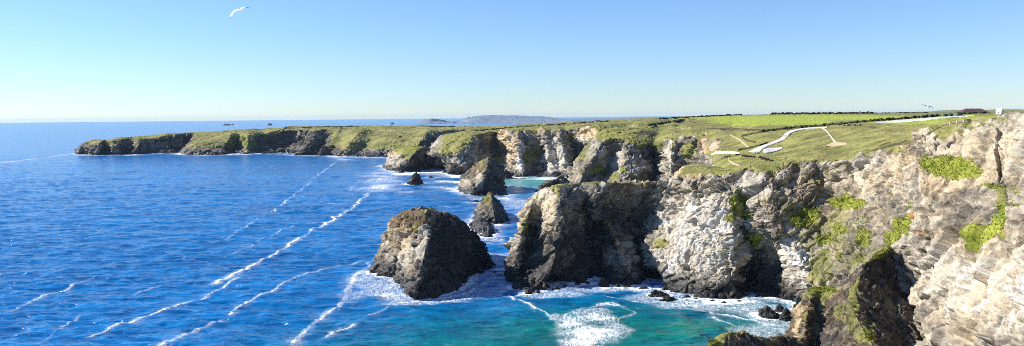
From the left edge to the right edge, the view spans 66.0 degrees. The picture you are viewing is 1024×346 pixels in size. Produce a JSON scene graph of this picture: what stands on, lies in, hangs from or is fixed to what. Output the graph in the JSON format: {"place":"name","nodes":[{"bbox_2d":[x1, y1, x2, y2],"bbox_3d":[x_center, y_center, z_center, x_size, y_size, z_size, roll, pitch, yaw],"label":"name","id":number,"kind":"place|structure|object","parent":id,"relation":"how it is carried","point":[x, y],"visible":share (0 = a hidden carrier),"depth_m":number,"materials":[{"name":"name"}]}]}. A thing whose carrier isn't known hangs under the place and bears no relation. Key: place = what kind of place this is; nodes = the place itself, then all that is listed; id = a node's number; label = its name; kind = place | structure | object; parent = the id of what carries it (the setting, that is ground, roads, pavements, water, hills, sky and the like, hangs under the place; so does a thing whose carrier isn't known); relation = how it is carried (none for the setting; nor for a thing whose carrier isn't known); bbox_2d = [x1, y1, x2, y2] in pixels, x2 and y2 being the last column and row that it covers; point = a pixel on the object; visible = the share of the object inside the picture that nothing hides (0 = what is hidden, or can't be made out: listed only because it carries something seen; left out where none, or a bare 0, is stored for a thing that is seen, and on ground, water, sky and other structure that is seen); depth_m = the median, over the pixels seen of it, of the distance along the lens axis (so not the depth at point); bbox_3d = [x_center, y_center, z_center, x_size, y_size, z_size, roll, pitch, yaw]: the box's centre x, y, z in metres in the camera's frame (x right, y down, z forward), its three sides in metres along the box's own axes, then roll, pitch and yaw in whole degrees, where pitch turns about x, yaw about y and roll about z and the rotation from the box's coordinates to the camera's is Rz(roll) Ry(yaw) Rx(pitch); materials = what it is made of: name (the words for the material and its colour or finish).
{"place":"outdoors","nodes":[
{"label":"outdoors","id":0,"kind":"place"},
{"bbox_2d":[230,7,247,17],"bbox_3d":[-13.562,-8.036,39.525,1.100,0.639,0.221,-2,4,-22],"label":"seagull","id":1,"kind":"object","parent":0,"point":[238,10],"visible":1,"depth_m":39.47,"materials":[{"name":"white"}]},
{"bbox_2d":[74,119,619,156],"bbox_3d":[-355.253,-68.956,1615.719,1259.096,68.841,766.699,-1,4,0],"label":"headland","id":2,"kind":"structure","parent":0,"point":[372,141],"depth_m":1629.30,"materials":[{"name":"green plant"}]},
{"bbox_2d":[302,126,357,127],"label":"hedge","id":3,"kind":"object","parent":2,"relation":"on","point":[333,126],"visible":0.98,"depth_m":1751.45,"materials":[{"name":"green plant"}]},
{"bbox_2d":[417,125,454,126],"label":"hedge","id":4,"kind":"object","parent":2,"relation":"on","point":[438,126],"visible":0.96,"depth_m":1755.55,"materials":[{"name":"green plant"}]},
{"bbox_2d":[0,116,795,345],"bbox_3d":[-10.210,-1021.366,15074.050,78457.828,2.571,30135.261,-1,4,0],"label":"sea","id":5,"kind":"structure","parent":0,"point":[238,249],"depth_m":382.91,"materials":[{"name":"liquid"}]},
{"bbox_2d":[294,140,320,154],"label":"sea stack","id":6,"kind":"object","parent":5,"relation":"in","point":[311,148],"visible":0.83,"depth_m":1493.61,"materials":[{"name":"grey stone"}]},
{"bbox_2d":[318,145,331,155],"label":"sea stack","id":7,"kind":"object","parent":5,"relation":"in","point":[324,150],"visible":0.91,"depth_m":1472.33,"materials":[{"name":"grey stone"}]},
{"bbox_2d":[382,146,430,171],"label":"sea stack","id":8,"kind":"object","parent":5,"relation":"in","point":[410,159],"visible":0.97,"depth_m":1038.79,"materials":[{"name":"grey stone"}]},
{"bbox_2d":[407,172,422,184],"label":"sea rock","id":9,"kind":"object","parent":5,"relation":"in","point":[415,179],"visible":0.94,"depth_m":822.81,"materials":[{"name":"grey stone"}]},
{"bbox_2d":[369,206,495,299],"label":"sea stack","id":10,"kind":"object","parent":5,"relation":"in","point":[425,252],"visible":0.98,"depth_m":334.70,"materials":[{"name":"rock"}]},
{"bbox_2d":[457,157,507,195],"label":"sea stack","id":11,"kind":"object","parent":5,"relation":"in","point":[483,177],"visible":0.98,"depth_m":723.10,"materials":[{"name":"rock"},{"name":"turf"}]},
{"bbox_2d":[469,218,495,236],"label":"sea rock","id":12,"kind":"object","parent":5,"relation":"in","point":[483,226],"visible":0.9,"depth_m":478.13,"materials":[{"name":"grey stone"}]},
{"bbox_2d":[472,192,509,224],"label":"sea stack","id":13,"kind":"object","parent":5,"relation":"in","point":[490,209],"visible":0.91,"depth_m":526.21,"materials":[{"name":"grey stone"}]},
{"bbox_2d":[505,169,514,178],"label":"sea rock","id":14,"kind":"object","parent":5,"relation":"in","point":[508,175],"visible":0.66,"depth_m":883.44,"materials":[{"name":"grey stone"}]},
{"bbox_2d":[535,175,569,191],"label":"sea rock","id":15,"kind":"object","parent":5,"relation":"in","point":[560,179],"visible":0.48,"depth_m":723.04,"materials":[{"name":"grey stone"}]},
{"bbox_2d":[598,277,608,286],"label":"sea rock","id":16,"kind":"object","parent":5,"relation":"in","point":[603,282],"visible":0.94,"depth_m":322.19,"materials":[{"name":"black stone"}]},
{"bbox_2d":[648,290,669,296],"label":"sea rock","id":17,"kind":"object","parent":5,"relation":"in","point":[656,293],"visible":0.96,"depth_m":305.76,"materials":[{"name":"grey stone"}]},
{"bbox_2d":[659,295,677,301],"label":"sea rock","id":18,"kind":"object","parent":5,"relation":"in","point":[667,298],"visible":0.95,"depth_m":296.47,"materials":[{"name":"grey stone"}]},
{"bbox_2d":[707,330,806,345],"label":"rock outcrop","id":19,"kind":"object","parent":5,"relation":"in","point":[739,338],"visible":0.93,"depth_m":162.57,"materials":[{"name":"stone"}]},
{"bbox_2d":[758,305,779,318],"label":"sea boulder","id":20,"kind":"object","parent":5,"relation":"in","point":[767,312],"visible":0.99,"depth_m":271.50,"materials":[{"name":"grey stone"}]},
{"bbox_2d":[774,303,783,312],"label":"sea boulder","id":21,"kind":"object","parent":5,"relation":"in","point":[779,308],"visible":0.6,"depth_m":276.10,"materials":[{"name":"grey stone"}]},
{"bbox_2d":[778,307,792,321],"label":"sea boulder","id":22,"kind":"object","parent":5,"relation":"in","point":[785,316],"visible":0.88,"depth_m":267.26,"materials":[{"name":"grey stone"}]},
{"bbox_2d":[0,0,1023,122],"label":"sky","id":23,"kind":"structure","parent":0,"point":[61,60],"materials":[{"name":"blue"}]},
{"bbox_2d":[414,115,678,123],"bbox_3d":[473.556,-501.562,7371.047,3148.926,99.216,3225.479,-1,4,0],"label":"distant point","id":24,"kind":"structure","parent":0,"point":[497,119],"depth_m":7930.56,"materials":[{"name":"stone"}]},
{"bbox_2d":[427,116,695,177],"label":"bay cliff","id":25,"kind":"structure","parent":0,"point":[554,150],"depth_m":966.03,"materials":[{"name":"grey stone"}]},
{"bbox_2d":[474,120,608,130],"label":"hedge","id":26,"kind":"object","parent":25,"relation":"on","point":[534,125],"visible":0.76,"depth_m":1095.96,"materials":[{"name":"green plant"}]},
{"bbox_2d":[659,114,741,118],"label":"hedge","id":27,"kind":"object","parent":25,"relation":"on","point":[700,116],"visible":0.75,"depth_m":1079.37,"materials":[{"name":"green plant"}]},
{"bbox_2d":[566,119,707,182],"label":"cove cliff","id":28,"kind":"structure","parent":0,"point":[643,153],"depth_m":748.24,"materials":[{"name":"grey stone"}]},
{"bbox_2d":[647,119,684,125],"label":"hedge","id":29,"kind":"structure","parent":28,"relation":"on","point":[661,123],"depth_m":885.46,"materials":[{"name":"green plant"}]},
{"bbox_2d":[730,135,748,146],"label":"path","id":30,"kind":"structure","parent":0,"point":[741,141],"depth_m":531.34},
{"bbox_2d":[503,111,1023,345],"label":"cliff","id":31,"kind":"structure","parent":0,"point":[675,231],"depth_m":292.82,"materials":[{"name":"rock"},{"name":"turf"}]},
{"bbox_2d":[696,112,1023,180],"bbox_3d":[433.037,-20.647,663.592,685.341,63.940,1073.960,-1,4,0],"label":"plateau","id":32,"kind":"structure","parent":31,"relation":"on","point":[811,144],"depth_m":437.39,"materials":[{"name":"green plant"}]},
{"bbox_2d":[711,151,739,154],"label":"path","id":33,"kind":"structure","parent":32,"relation":"on","point":[722,152],"depth_m":458.32,"materials":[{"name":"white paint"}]},
{"bbox_2d":[741,130,762,136],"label":"hedge","id":34,"kind":"object","parent":32,"relation":"on","point":[742,135],"visible":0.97,"depth_m":549.49,"materials":[{"name":"green plant"}]},
{"bbox_2d":[737,142,767,150],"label":"hedge","id":35,"kind":"object","parent":32,"relation":"on","point":[761,144],"visible":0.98,"depth_m":451.62,"materials":[{"name":"green plant"}]},
{"bbox_2d":[763,123,830,131],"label":"hedge","id":36,"kind":"object","parent":32,"relation":"on","point":[804,126],"visible":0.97,"depth_m":521.39,"materials":[{"name":"green plant"}]},
{"bbox_2d":[770,112,873,114],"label":"hedge","id":37,"kind":"object","parent":32,"relation":"on","point":[828,113],"visible":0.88,"depth_m":1099.33,"materials":[{"name":"green plant"}]},
{"bbox_2d":[831,114,940,124],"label":"hedge","id":38,"kind":"object","parent":32,"relation":"on","point":[893,118],"visible":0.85,"depth_m":483.56,"materials":[{"name":"green plant"}]},
{"bbox_2d":[874,112,927,112],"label":"hedge","id":39,"kind":"object","parent":32,"relation":"on","point":[904,112],"visible":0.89,"depth_m":977.14,"materials":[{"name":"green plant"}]},
{"bbox_2d":[939,118,985,125],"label":"fence","id":40,"kind":"object","parent":32,"relation":"on","point":[956,122],"visible":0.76,"depth_m":256.82,"materials":[{"name":"brown wood"}]},
{"bbox_2d":[957,109,988,112],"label":"farm barn","id":41,"kind":"structure","parent":32,"relation":"on","point":[972,110],"depth_m":714.91,"materials":[{"name":"metal"}]},
{"bbox_2d":[961,111,990,113],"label":"hedge","id":42,"kind":"object","parent":32,"relation":"on","point":[975,112],"visible":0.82,"depth_m":615.24,"materials":[{"name":"green plant"}]},
{"bbox_2d":[996,107,1003,113],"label":"white cottage","id":43,"kind":"structure","parent":32,"relation":"on","point":[999,110],"depth_m":428.07,"materials":[{"name":"paint"}]},
{"bbox_2d":[708,153,1015,345],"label":"grass","id":44,"kind":"structure","parent":31,"relation":"on","point":[713,342],"depth_m":235.88,"materials":[{"name":"green plant"}]},
{"bbox_2d":[763,147,781,152],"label":"path","id":45,"kind":"structure","parent":0,"point":[768,150],"depth_m":413.82,"materials":[{"name":"grey concrete"}]},
{"bbox_2d":[749,127,826,152],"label":"path","id":46,"kind":"structure","parent":0,"point":[760,148],"depth_m":456.43,"materials":[{"name":"stone"}]},
{"bbox_2d":[826,142,847,146],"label":"path","id":47,"kind":"structure","parent":0,"point":[835,144],"depth_m":376.64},
{"bbox_2d":[783,246,921,345],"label":"rock ridge","id":48,"kind":"object","parent":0,"point":[869,295],"visible":0.96,"depth_m":202.25,"materials":[{"name":"rock"},{"name":"turf"}]},
{"bbox_2d":[875,115,972,122],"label":"path","id":49,"kind":"structure","parent":0,"point":[909,120],"depth_m":428.63,"materials":[{"name":"stone"}]},
{"bbox_2d":[927,109,1023,112],"bbox_3d":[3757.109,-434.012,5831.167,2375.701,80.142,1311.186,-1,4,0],"label":"hills","id":50,"kind":"structure","parent":0,"point":[992,110],"depth_m":5748.75,"materials":[{"name":"green plant"}]}
]}

